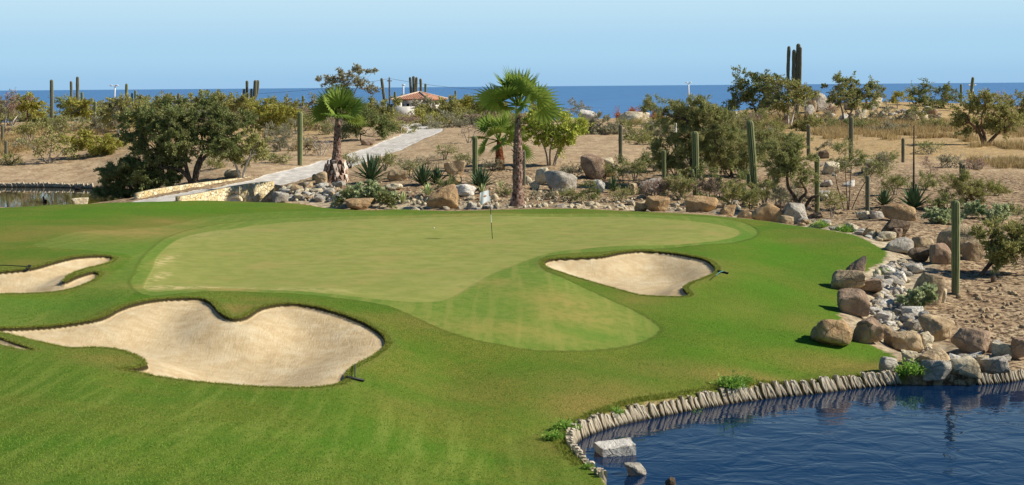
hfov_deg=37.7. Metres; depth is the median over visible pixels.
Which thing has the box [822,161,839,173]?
boulder
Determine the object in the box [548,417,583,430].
weed
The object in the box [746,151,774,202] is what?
shrub
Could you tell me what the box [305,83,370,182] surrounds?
palm tree
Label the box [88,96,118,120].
shrub
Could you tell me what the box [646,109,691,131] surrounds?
shrub
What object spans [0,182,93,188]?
pond edging
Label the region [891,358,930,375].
weed
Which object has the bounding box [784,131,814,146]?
shrub
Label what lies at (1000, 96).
shrub
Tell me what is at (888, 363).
boulder
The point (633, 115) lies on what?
boulder
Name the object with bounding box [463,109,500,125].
shrub
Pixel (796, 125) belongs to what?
shrub
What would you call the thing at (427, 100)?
shrub
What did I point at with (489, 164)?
shrub
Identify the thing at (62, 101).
shrub
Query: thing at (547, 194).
shrub
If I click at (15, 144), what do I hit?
shrub
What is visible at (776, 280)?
fairway
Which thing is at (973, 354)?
stone
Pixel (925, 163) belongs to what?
shrub
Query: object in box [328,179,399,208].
shrub
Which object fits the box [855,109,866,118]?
boulder
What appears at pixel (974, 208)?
shrub
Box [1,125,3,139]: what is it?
cactus
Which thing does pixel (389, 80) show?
utility pole
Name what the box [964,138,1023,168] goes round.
dry grass
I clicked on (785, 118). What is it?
shrub
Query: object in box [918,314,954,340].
boulder
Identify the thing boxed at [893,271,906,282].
boulder
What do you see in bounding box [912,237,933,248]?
boulder
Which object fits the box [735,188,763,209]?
shrub
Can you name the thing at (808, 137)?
cactus
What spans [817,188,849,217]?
shrub
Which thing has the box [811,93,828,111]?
boulder
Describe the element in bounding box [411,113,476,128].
shrub
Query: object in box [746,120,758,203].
cactus
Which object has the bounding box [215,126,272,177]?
tree
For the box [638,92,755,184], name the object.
tree
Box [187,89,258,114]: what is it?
tree
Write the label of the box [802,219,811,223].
stone
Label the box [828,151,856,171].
shrub
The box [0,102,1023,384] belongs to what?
ground
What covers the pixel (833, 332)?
boulder
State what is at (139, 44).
sky
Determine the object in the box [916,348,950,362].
boulder
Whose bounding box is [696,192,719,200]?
shrub
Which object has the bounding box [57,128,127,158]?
shrub
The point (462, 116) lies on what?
shrub
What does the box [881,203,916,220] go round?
boulder
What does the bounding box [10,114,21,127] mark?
dead branches
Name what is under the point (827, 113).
shrub
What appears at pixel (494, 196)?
rubble
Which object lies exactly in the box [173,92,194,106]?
shrub
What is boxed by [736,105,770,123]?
shrub
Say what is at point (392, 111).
tree
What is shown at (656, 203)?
boulder
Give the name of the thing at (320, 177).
boulder
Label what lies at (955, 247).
cactus
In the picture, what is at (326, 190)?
stone
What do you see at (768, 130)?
shrub
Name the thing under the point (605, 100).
sea
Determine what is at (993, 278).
boulder
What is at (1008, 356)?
stone
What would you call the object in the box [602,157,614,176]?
boulder
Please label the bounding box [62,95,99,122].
tree
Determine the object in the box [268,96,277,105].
shrub
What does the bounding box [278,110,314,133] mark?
shrub
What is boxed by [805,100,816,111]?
boulder
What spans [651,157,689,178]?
shrub
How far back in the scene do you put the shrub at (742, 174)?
92.02 m
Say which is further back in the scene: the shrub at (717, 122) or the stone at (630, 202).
the shrub at (717, 122)
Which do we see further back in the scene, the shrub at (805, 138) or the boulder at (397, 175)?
the shrub at (805, 138)
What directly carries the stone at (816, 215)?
on the ground at (80, 168)
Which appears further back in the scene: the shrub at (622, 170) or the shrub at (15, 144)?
the shrub at (15, 144)
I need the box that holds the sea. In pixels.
[0,83,1023,121]
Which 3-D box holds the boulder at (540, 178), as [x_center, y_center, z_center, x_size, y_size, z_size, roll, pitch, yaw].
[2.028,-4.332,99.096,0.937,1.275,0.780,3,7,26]
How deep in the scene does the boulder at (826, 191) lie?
91.78 m
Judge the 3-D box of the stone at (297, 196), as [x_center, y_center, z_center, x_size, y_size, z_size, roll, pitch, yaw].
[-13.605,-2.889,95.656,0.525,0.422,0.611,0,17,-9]
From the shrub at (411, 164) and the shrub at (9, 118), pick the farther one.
the shrub at (9, 118)
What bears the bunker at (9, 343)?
on the fairway
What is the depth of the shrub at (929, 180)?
96.08 m
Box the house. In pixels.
[391,91,446,107]
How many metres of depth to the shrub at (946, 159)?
111.85 m
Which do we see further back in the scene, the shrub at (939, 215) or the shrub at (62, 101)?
the shrub at (62, 101)
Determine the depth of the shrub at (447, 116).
178.94 m
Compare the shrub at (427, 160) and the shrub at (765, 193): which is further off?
the shrub at (427, 160)
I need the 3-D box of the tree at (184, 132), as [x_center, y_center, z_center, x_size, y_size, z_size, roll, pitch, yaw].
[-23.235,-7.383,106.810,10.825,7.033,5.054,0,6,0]
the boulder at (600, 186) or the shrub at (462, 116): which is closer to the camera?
the boulder at (600, 186)
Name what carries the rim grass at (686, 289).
on the fairway
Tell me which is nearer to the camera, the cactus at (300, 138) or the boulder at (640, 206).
the boulder at (640, 206)
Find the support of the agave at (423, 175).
on the ground at (80, 168)
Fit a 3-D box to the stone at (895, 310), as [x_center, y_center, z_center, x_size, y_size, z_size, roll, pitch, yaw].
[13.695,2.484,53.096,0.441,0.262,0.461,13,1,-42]
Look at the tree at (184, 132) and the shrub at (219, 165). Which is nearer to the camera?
the tree at (184, 132)
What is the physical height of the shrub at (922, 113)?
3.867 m
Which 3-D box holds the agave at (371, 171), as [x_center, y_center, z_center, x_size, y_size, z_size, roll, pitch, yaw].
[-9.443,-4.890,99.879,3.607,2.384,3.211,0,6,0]
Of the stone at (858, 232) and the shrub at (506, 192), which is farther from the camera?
the shrub at (506, 192)
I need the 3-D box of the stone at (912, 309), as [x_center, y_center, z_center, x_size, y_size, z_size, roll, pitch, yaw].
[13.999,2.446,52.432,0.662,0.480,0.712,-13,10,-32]
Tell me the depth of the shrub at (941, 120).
167.29 m
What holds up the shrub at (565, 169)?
on the ground at (80, 168)
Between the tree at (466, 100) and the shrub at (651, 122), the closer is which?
the shrub at (651, 122)
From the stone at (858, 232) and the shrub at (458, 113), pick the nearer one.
the stone at (858, 232)
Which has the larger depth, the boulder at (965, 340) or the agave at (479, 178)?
the agave at (479, 178)
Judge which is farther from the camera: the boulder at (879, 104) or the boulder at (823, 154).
the boulder at (879, 104)
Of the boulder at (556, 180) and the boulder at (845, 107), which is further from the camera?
the boulder at (845, 107)
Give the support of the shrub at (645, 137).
on the ground at (80, 168)
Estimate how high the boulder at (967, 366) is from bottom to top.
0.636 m
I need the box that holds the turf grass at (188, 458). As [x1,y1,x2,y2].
[0,288,883,484]
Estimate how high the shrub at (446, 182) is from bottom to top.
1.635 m
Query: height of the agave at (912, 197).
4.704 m
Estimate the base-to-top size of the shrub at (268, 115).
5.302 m
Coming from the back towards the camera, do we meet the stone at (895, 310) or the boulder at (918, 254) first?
the boulder at (918, 254)
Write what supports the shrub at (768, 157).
on the ground at (80, 168)
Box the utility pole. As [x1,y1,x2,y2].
[387,77,391,103]
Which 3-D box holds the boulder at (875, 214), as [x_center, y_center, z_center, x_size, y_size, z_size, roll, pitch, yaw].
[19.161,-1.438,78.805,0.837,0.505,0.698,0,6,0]
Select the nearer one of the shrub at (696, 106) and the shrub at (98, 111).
the shrub at (696, 106)
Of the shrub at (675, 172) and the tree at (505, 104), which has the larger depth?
the tree at (505, 104)
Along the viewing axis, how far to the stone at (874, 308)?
53.17 m
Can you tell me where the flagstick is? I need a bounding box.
[480,190,492,238]
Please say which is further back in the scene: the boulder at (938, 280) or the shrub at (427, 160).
the shrub at (427, 160)
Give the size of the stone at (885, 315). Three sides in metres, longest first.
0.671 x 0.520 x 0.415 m
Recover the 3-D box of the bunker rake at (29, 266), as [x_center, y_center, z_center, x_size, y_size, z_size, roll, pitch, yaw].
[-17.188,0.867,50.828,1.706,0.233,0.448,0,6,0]
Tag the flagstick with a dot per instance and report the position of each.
(484, 196)
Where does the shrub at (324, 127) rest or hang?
on the ground at (80, 168)
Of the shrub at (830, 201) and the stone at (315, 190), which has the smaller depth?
the shrub at (830, 201)
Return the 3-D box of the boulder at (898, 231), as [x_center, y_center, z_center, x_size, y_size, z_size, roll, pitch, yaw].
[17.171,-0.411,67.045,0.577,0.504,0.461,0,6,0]
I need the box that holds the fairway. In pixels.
[0,200,905,484]
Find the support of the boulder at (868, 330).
on the fairway
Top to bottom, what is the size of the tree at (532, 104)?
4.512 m
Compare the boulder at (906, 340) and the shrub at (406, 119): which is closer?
the boulder at (906, 340)
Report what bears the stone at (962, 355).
on the ground at (80, 168)
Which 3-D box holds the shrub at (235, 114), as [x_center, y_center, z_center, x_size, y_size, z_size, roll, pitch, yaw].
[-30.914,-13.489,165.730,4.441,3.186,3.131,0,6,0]
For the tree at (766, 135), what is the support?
on the ground at (80, 168)
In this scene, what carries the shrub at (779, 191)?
on the ground at (80, 168)
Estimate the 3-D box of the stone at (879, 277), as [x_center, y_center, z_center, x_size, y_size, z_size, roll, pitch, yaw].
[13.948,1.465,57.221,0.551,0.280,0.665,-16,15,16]
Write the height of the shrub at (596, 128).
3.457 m
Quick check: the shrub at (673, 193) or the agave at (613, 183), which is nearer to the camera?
the shrub at (673, 193)
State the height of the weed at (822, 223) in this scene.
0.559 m
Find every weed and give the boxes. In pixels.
[538,428,567,440]
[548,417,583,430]
[579,462,595,468]
[609,403,626,414]
[710,370,750,388]
[739,374,756,382]
[808,219,832,227]
[833,222,856,232]
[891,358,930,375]
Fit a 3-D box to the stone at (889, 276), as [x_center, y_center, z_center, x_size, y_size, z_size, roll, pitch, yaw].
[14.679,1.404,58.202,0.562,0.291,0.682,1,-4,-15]
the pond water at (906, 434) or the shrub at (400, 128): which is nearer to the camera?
the pond water at (906, 434)
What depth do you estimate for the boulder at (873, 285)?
55.38 m
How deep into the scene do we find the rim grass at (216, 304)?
41.51 m
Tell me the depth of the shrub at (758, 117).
159.56 m
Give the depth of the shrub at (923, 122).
167.52 m
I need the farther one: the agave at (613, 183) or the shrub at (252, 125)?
the shrub at (252, 125)
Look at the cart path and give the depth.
119.51 m
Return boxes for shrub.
[0,99,16,117]
[0,105,26,125]
[0,152,22,165]
[2,138,27,154]
[10,134,43,149]
[11,119,52,140]
[13,105,64,121]
[17,124,78,163]
[28,113,58,126]
[45,114,73,136]
[48,93,75,120]
[56,116,97,131]
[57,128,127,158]
[74,93,108,119]
[87,103,122,129]
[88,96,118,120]
[88,142,191,200]
[89,112,122,133]
[106,112,132,131]
[114,135,130,149]
[152,93,180,112]
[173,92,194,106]
[187,108,209,126]
[201,158,228,169]
[217,111,242,129]
[239,95,301,137]
[241,106,262,134]
[245,131,274,159]
[261,118,306,150]
[263,149,294,163]
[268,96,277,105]
[276,91,309,110]
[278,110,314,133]
[289,135,317,154]
[294,110,323,130]
[295,133,321,149]
[296,104,312,129]
[304,92,317,108]
[306,119,334,130]
[311,135,342,155]
[315,120,333,134]
[327,119,354,136]
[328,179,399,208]
[335,186,399,208]
[341,103,398,140]
[342,151,362,168]
[362,95,393,113]
[374,149,401,170]
[389,117,420,133]
[392,153,453,168]
[393,158,426,177]
[395,112,420,123]
[403,107,440,122]
[410,94,438,115]
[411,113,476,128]
[416,112,450,125]
[426,109,467,124]
[433,143,463,159]
[435,174,459,187]
[436,108,475,117]
[441,109,473,122]
[453,152,482,166]
[458,122,484,142]
[462,116,481,125]
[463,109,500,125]
[481,157,509,171]
[493,184,512,196]
[496,112,523,123]
[530,188,560,198]
[555,185,580,201]
[560,161,582,175]
[573,179,601,202]
[582,109,632,134]
[582,160,615,178]
[605,153,647,179]
[606,184,638,201]
[613,106,621,120]
[615,116,646,126]
[622,122,655,140]
[623,132,664,144]
[624,157,650,180]
[626,107,642,111]
[634,147,669,171]
[638,119,675,138]
[638,177,671,195]
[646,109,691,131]
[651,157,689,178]
[660,172,697,199]
[661,186,685,197]
[685,95,721,129]
[690,176,725,196]
[691,160,749,197]
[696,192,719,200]
[700,119,743,128]
[713,124,746,146]
[717,179,747,206]
[718,152,747,176]
[732,113,763,131]
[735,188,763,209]
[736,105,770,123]
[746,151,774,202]
[748,178,780,203]
[753,115,785,130]
[755,124,784,151]
[756,148,786,165]
[767,180,799,210]
[769,124,806,149]
[773,111,796,124]
[783,185,815,205]
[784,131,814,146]
[785,110,811,120]
[787,111,824,130]
[806,115,840,129]
[813,107,833,117]
[813,138,839,154]
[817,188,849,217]
[819,103,839,112]
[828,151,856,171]
[831,136,900,209]
[836,114,879,128]
[865,151,894,173]
[868,101,922,121]
[868,120,908,130]
[879,174,911,195]
[883,87,913,107]
[892,282,938,307]
[904,112,947,130]
[905,99,934,119]
[910,169,943,189]
[912,139,948,154]
[918,155,941,173]
[920,206,963,224]
[922,190,967,210]
[931,168,1004,204]
[935,116,970,129]
[935,152,964,167]
[960,199,1011,221]
[962,157,989,169]
[984,180,1013,195]
[987,89,1013,111]
[1003,120,1023,129]
[1007,202,1023,215]
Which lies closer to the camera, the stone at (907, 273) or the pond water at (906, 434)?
the pond water at (906, 434)
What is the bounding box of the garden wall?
[393,106,414,119]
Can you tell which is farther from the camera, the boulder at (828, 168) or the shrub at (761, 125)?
the shrub at (761, 125)
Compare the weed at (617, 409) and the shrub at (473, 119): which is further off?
the shrub at (473, 119)
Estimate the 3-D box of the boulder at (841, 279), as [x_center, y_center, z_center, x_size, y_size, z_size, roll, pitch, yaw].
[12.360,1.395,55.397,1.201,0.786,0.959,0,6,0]
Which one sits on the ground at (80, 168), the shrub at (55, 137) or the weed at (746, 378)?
the shrub at (55, 137)
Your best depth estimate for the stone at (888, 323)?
51.14 m
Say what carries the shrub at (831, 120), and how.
on the ground at (80, 168)
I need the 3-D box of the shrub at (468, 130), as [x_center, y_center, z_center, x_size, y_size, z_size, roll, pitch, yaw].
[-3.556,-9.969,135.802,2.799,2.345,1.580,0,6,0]
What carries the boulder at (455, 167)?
on the ground at (80, 168)
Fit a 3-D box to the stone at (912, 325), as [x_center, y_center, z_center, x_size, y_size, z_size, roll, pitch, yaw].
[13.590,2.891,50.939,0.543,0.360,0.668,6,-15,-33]
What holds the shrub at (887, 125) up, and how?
on the ground at (80, 168)
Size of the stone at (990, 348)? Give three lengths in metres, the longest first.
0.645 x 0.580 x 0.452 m
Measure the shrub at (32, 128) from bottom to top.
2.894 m
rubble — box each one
[277,111,934,352]
[380,168,1023,341]
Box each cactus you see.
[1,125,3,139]
[4,141,7,157]
[50,80,53,118]
[70,81,72,120]
[76,77,78,120]
[125,84,127,99]
[243,80,258,109]
[297,112,302,165]
[380,78,386,107]
[409,76,421,92]
[472,136,477,183]
[522,150,525,185]
[618,124,622,160]
[662,150,665,191]
[690,131,701,195]
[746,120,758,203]
[786,43,801,113]
[807,124,809,155]
[814,156,819,212]
[849,117,852,159]
[865,175,869,211]
[901,138,904,162]
[951,200,959,294]
[959,163,965,174]
[969,77,984,113]
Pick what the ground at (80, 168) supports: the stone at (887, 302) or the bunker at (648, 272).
the stone at (887, 302)
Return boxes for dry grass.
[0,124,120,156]
[721,110,809,129]
[804,113,1023,141]
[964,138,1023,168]
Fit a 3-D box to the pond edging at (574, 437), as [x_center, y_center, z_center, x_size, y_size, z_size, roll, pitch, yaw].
[5.468,4.637,40.370,3.791,0.722,15.255,5,8,40]
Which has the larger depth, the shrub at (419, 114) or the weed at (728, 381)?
the shrub at (419, 114)
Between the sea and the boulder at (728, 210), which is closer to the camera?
the boulder at (728, 210)
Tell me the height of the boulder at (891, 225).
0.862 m
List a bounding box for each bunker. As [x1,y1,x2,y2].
[0,254,113,293]
[0,297,385,386]
[0,337,33,349]
[545,250,715,295]
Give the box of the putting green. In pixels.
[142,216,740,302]
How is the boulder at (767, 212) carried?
on the ground at (80, 168)
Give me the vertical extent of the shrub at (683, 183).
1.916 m
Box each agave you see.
[348,153,390,179]
[396,191,408,202]
[407,164,433,184]
[420,182,434,194]
[427,164,447,183]
[462,164,497,187]
[601,175,624,191]
[870,187,898,204]
[894,125,932,208]
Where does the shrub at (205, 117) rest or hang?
on the ground at (80, 168)
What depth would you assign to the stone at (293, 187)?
97.94 m
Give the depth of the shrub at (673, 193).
91.46 m
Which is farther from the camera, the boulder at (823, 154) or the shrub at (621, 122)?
the shrub at (621, 122)
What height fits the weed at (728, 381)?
0.598 m
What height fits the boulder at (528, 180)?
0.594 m
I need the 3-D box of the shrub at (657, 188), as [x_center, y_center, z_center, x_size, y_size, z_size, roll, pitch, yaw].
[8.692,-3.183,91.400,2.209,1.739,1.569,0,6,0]
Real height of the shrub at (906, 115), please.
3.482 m
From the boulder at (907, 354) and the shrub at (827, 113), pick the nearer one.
the boulder at (907, 354)
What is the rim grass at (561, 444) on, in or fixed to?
on the fairway
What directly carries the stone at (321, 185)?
on the ground at (80, 168)
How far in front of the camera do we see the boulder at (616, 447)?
36.67 m
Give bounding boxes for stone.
[274,184,280,190]
[281,189,290,192]
[290,184,301,191]
[295,194,302,199]
[298,182,308,187]
[311,188,322,192]
[314,195,325,201]
[318,183,328,187]
[323,187,334,193]
[331,181,345,185]
[334,181,342,187]
[467,196,474,199]
[586,201,594,205]
[627,200,633,204]
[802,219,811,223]
[809,212,822,217]
[820,180,832,186]
[842,180,854,186]
[854,231,863,234]
[866,231,876,236]
[870,307,882,311]
[871,276,883,278]
[876,311,891,321]
[877,299,893,306]
[882,271,894,274]
[883,275,898,278]
[883,321,895,325]
[884,278,892,284]
[890,287,903,294]
[893,278,904,285]
[893,308,901,314]
[900,313,918,321]
[901,306,923,314]
[903,271,912,275]
[903,321,921,330]
[949,353,959,358]
[958,353,970,356]
[968,351,982,358]
[976,355,988,363]
[988,340,1002,352]
[992,342,1012,356]
[1001,354,1010,361]
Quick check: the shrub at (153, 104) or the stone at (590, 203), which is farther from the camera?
the shrub at (153, 104)
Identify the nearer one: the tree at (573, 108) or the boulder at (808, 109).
the boulder at (808, 109)
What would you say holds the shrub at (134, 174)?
on the ground at (80, 168)
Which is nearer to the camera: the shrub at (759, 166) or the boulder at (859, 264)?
the boulder at (859, 264)
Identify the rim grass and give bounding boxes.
[0,253,117,293]
[0,295,392,388]
[0,336,41,350]
[539,249,720,296]
[551,371,880,464]
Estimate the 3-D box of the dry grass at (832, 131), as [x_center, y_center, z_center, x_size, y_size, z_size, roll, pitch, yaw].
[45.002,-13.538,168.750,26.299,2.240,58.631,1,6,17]
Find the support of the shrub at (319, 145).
on the ground at (80, 168)
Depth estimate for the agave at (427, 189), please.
92.07 m
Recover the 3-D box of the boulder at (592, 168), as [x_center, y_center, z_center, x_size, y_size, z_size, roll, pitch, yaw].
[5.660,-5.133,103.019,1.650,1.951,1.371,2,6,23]
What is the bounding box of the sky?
[0,0,1023,90]
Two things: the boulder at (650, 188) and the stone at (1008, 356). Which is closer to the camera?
the stone at (1008, 356)
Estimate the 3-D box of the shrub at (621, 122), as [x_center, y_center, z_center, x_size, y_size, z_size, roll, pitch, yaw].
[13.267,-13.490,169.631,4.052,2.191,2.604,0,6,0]
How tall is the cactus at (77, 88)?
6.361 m
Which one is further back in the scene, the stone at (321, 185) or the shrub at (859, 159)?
the stone at (321, 185)
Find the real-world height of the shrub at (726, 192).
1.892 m
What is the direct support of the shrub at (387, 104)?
on the ground at (80, 168)
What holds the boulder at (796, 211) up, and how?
on the ground at (80, 168)
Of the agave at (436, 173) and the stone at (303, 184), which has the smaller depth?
the agave at (436, 173)
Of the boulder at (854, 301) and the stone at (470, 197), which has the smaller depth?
the boulder at (854, 301)
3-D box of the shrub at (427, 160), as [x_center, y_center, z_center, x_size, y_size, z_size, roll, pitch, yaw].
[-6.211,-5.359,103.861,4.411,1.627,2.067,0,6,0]
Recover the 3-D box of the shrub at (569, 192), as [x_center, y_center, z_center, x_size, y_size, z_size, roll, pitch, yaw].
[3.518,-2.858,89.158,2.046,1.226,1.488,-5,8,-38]
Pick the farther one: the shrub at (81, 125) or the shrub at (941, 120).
the shrub at (81, 125)
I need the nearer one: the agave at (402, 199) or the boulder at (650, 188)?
the agave at (402, 199)
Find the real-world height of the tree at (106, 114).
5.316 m
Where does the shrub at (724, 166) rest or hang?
on the ground at (80, 168)
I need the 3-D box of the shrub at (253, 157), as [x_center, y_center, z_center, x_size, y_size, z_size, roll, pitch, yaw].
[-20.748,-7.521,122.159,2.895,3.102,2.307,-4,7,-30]
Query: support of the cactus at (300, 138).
on the ground at (80, 168)
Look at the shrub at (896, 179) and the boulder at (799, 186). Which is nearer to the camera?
the shrub at (896, 179)
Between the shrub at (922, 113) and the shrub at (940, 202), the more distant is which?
the shrub at (922, 113)
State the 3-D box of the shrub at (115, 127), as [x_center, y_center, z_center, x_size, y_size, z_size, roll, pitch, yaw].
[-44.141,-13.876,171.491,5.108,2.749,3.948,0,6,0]
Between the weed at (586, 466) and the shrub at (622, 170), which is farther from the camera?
the shrub at (622, 170)
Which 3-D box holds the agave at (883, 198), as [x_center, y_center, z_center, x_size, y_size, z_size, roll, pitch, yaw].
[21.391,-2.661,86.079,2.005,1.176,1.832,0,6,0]
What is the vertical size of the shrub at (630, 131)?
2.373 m
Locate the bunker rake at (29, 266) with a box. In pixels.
[0,265,31,271]
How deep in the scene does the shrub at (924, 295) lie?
53.36 m
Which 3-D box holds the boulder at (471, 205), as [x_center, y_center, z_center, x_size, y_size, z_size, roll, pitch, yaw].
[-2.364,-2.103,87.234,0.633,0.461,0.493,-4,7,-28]
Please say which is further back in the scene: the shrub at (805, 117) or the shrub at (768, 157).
the shrub at (805, 117)
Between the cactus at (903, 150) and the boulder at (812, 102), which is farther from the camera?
the boulder at (812, 102)
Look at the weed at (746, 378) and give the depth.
43.09 m
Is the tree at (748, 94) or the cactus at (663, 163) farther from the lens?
the tree at (748, 94)
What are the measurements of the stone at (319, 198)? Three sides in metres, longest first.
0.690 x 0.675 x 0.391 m
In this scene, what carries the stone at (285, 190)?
on the ground at (80, 168)
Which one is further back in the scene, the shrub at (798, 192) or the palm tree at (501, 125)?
the palm tree at (501, 125)
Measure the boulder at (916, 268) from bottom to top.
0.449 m
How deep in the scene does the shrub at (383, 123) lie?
144.81 m
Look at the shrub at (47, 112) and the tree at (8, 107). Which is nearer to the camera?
the tree at (8, 107)
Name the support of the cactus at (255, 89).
on the ground at (80, 168)
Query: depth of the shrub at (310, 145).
128.35 m
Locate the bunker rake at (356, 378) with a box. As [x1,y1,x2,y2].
[346,364,364,381]
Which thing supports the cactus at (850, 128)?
on the ground at (80, 168)
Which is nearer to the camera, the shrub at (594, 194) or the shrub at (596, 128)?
the shrub at (594, 194)
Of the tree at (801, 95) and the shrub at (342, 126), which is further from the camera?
the tree at (801, 95)
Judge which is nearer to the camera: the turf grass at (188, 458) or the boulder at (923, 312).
the turf grass at (188, 458)
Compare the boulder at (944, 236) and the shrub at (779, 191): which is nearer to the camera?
the boulder at (944, 236)
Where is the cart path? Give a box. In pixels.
[130,123,443,201]
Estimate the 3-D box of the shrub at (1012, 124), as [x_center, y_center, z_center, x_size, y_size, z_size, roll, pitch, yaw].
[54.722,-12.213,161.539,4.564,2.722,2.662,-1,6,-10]
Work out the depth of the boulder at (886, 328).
50.02 m
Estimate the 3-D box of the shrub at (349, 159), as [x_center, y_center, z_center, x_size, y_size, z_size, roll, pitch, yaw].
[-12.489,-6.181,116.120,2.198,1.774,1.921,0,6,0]
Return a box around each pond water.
[0,187,120,206]
[577,380,1023,484]
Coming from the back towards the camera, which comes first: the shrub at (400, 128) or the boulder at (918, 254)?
the shrub at (400, 128)
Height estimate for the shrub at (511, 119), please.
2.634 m
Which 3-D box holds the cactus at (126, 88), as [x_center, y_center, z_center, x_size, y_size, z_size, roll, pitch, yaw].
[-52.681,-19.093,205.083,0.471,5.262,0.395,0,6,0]
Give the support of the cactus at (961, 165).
on the ground at (80, 168)
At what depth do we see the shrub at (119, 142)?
144.53 m
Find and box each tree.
[0,89,33,132]
[9,91,49,127]
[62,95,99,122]
[96,92,147,134]
[109,90,260,183]
[130,90,197,112]
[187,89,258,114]
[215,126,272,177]
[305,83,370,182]
[315,63,381,96]
[361,96,407,126]
[415,94,469,115]
[449,93,487,116]
[469,65,567,206]
[470,95,513,115]
[470,111,536,169]
[521,107,594,165]
[529,102,558,111]
[561,97,596,119]
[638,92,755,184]
[709,112,780,177]
[721,65,781,114]
[755,131,821,209]
[757,73,821,125]
[820,70,887,122]
[905,78,963,108]
[947,88,1023,144]
[967,215,1023,275]
[995,89,1023,122]
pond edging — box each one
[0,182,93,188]
[565,370,901,482]
[975,368,1023,384]
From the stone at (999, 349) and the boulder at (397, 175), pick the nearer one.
the stone at (999, 349)
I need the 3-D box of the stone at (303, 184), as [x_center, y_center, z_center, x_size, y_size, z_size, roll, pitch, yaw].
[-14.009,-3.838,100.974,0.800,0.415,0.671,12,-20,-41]
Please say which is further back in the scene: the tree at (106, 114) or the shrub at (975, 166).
the tree at (106, 114)
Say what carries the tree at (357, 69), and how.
on the ground at (80, 168)
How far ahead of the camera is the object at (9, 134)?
166.16 m
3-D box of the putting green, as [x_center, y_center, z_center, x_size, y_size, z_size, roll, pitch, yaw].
[-1.812,0.076,62.153,24.442,0.578,29.900,0,6,0]
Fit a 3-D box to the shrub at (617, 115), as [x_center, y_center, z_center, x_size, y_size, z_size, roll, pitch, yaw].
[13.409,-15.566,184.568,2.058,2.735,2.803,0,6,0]
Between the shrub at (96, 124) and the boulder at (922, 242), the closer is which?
the boulder at (922, 242)
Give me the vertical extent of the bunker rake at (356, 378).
0.274 m
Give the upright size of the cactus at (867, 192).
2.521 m
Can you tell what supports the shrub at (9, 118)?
on the ground at (80, 168)
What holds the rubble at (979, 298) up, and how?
on the ground at (80, 168)
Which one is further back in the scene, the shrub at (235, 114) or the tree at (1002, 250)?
the shrub at (235, 114)
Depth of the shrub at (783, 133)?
121.45 m
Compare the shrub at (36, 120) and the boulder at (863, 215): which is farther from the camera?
the shrub at (36, 120)
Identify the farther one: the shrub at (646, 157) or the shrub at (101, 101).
the shrub at (101, 101)
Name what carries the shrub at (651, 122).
on the ground at (80, 168)
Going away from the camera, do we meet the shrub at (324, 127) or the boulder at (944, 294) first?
the boulder at (944, 294)
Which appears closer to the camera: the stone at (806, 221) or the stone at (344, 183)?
the stone at (806, 221)
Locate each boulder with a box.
[72,197,88,203]
[224,169,241,176]
[272,191,288,202]
[313,171,326,183]
[345,198,373,209]
[360,138,374,145]
[384,183,402,189]
[387,169,407,180]
[402,207,422,209]
[426,184,458,208]
[444,160,465,174]
[449,175,461,182]
[456,184,475,195]
[466,203,476,208]
[526,176,531,183]
[529,181,539,189]
[535,167,547,183]
[544,170,576,191]
[579,109,596,119]
[580,153,604,179]
[593,180,604,191]
[594,437,635,456]
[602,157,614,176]
[621,111,649,124]
[624,462,645,475]
[625,182,637,194]
[634,200,646,210]
[638,178,661,193]
[645,195,669,211]
[665,477,675,484]
[684,195,717,211]
[719,204,735,216]
[736,209,751,218]
[751,203,783,222]
[780,215,793,224]
[783,202,807,223]
[793,181,808,187]
[804,105,814,115]
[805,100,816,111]
[810,319,852,345]
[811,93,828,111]
[818,150,828,158]
[819,190,831,197]
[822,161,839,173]
[831,270,865,288]
[837,288,870,316]
[843,99,856,109]
[846,256,866,271]
[852,317,883,343]
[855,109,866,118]
[856,211,869,219]
[858,279,882,292]
[863,227,875,235]
[869,97,881,107]
[869,211,883,218]
[878,231,895,240]
[879,356,898,371]
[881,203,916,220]
[881,219,910,236]
[881,324,891,337]
[883,331,923,351]
[884,237,913,253]
[892,228,902,237]
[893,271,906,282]
[901,349,917,361]
[904,263,925,273]
[907,247,929,261]
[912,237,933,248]
[912,273,944,305]
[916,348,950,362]
[918,311,928,315]
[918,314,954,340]
[920,331,933,346]
[921,360,951,380]
[928,108,937,114]
[929,243,950,263]
[936,224,975,253]
[941,288,946,303]
[949,356,981,378]
[951,327,990,353]
[961,239,984,260]
[978,356,1009,372]
[991,276,996,281]
[1010,337,1023,358]
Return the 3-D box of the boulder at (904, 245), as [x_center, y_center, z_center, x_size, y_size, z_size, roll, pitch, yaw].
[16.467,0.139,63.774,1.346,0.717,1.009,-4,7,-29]
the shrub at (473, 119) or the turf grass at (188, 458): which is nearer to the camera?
the turf grass at (188, 458)
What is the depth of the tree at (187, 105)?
177.08 m
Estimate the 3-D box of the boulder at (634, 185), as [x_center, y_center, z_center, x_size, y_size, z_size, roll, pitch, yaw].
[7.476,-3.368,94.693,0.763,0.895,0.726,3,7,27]
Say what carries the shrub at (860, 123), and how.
on the ground at (80, 168)
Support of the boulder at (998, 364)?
on the ground at (80, 168)
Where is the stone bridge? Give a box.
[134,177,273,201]
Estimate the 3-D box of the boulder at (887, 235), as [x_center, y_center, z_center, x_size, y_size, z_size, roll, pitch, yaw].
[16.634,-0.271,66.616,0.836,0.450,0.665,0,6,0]
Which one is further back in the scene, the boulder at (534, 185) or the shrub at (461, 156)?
the shrub at (461, 156)
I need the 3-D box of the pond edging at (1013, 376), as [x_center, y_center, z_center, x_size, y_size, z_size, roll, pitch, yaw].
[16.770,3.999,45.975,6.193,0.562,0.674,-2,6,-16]

